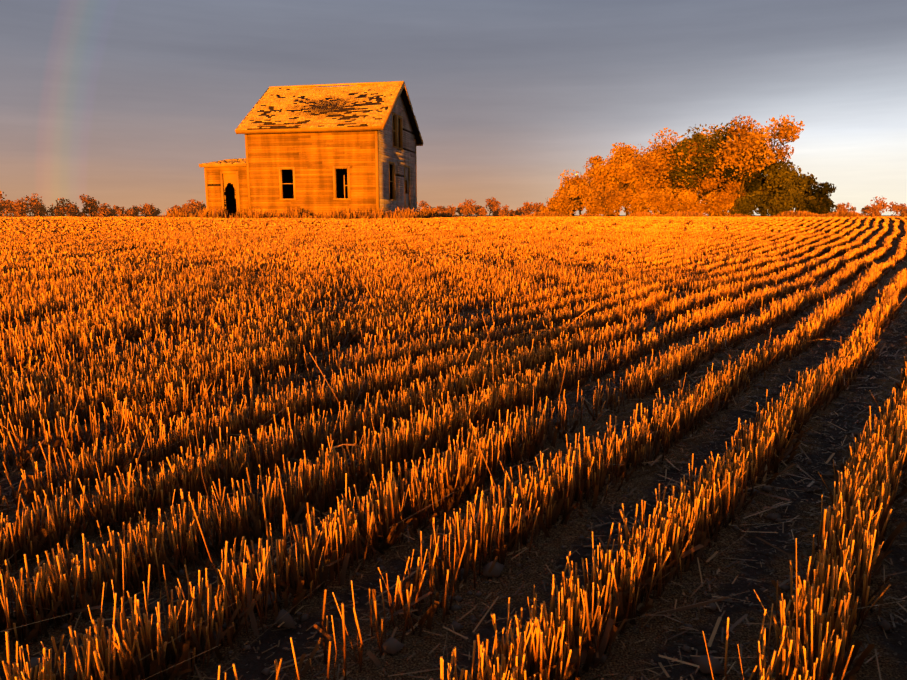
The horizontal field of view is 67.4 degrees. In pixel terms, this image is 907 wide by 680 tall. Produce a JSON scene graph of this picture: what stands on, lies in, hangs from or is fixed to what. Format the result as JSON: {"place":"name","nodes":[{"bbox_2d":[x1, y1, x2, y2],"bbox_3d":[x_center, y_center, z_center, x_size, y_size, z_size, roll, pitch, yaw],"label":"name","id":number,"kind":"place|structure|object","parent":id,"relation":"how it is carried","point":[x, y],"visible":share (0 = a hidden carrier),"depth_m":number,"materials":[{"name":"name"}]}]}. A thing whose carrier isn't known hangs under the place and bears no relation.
{"place":"outdoors","nodes":[
{"label":"outdoors","id":0,"kind":"place"},
{"bbox_2d":[0,215,906,679],"bbox_3d":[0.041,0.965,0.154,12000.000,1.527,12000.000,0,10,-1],"label":"field ground","id":1,"kind":"structure","parent":0,"point":[654,645],"depth_m":1.58,"materials":[{"name":"soil"}]},
{"bbox_2d":[199,81,422,217],"bbox_3d":[-7.527,-10.280,37.678,10.085,7.351,7.921,2,11,12],"label":"farmhouse","id":2,"kind":"object","parent":1,"relation":"on","point":[316,149],"visible":0.98,"depth_m":34.66,"materials":[{"name":"brown wood"}]},
{"bbox_2d":[1,191,903,216],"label":"treeline limbs","id":3,"kind":"object","parent":1,"relation":"on","point":[193,213],"visible":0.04,"depth_m":258.93,"materials":[{"name":"brown plant"}]},
{"bbox_2d":[0,191,906,216],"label":"distant trees","id":4,"kind":"object","parent":3,"relation":"on","point":[15,208],"visible":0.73,"depth_m":249.41,"materials":[{"name":"orange plant"}]},
{"bbox_2d":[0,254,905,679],"bbox_3d":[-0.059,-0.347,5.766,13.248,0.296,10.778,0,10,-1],"label":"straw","id":5,"kind":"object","parent":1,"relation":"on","point":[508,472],"visible":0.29,"depth_m":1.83,"materials":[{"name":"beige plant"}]},
{"bbox_2d":[0,300,906,679],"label":"stubble","id":6,"kind":"object","parent":1,"relation":"on","point":[864,482],"visible":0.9,"depth_m":1.73,"materials":[{"name":"plant"}]},
{"bbox_2d":[0,250,906,385],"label":"stubble","id":7,"kind":"object","parent":1,"relation":"on","point":[889,298],"visible":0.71,"depth_m":5.13,"materials":[{"name":"plant"}]},
{"bbox_2d":[0,229,906,281],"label":"stubble","id":8,"kind":"object","parent":1,"relation":"on","point":[267,246],"visible":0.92,"depth_m":12.47,"materials":[{"name":"orange plant"}]},
{"bbox_2d":[0,266,906,679],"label":"stubble tufts","id":9,"kind":"object","parent":1,"relation":"on","point":[300,594],"visible":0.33,"depth_m":2.11,"materials":[{"name":"plant"}]},
{"bbox_2d":[0,216,906,235],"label":"stubble","id":10,"kind":"object","parent":1,"relation":"on","point":[90,225],"visible":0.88,"depth_m":25.32,"materials":[{"name":"plant"}]},
{"bbox_2d":[0,253,906,679],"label":"straw litter","id":11,"kind":"object","parent":1,"relation":"on","point":[736,623],"visible":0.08,"depth_m":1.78,"materials":[{"name":"beige plant"}]},
{"bbox_2d":[1,302,906,679],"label":"soil clods","id":12,"kind":"object","parent":1,"relation":"on","point":[395,646],"visible":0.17,"depth_m":1.62,"materials":[{"name":"brown soil"}]},
{"bbox_2d":[539,115,828,216],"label":"tree","id":13,"kind":"object","parent":1,"relation":"on","point":[625,163],"visible":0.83,"depth_m":60.28,"materials":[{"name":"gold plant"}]},
{"bbox_2d":[663,120,816,215],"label":"tree","id":14,"kind":"object","parent":1,"relation":"on","point":[788,181],"visible":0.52,"depth_m":58.63,"materials":[{"name":"green plant"}]},
{"bbox_2d":[693,143,836,213],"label":"tree","id":15,"kind":"object","parent":1,"relation":"on","point":[826,202],"visible":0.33,"depth_m":57.87,"materials":[{"name":"green plant"}]},
{"bbox_2d":[0,0,906,214],"label":"sky","id":16,"kind":"structure","parent":0,"point":[120,103],"materials":[{"name":"grey"}]},
{"bbox_2d":[89,284,839,475],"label":"long straw stems","id":17,"kind":"object","parent":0,"point":[495,382],"visible":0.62,"depth_m":3.68,"materials":[{"name":"beige plant"}]},
{"bbox_2d":[157,206,906,218],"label":"tall dry grass","id":18,"kind":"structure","parent":0,"point":[397,214],"depth_m":35.05,"materials":[{"name":"orange plant"}]}
]}

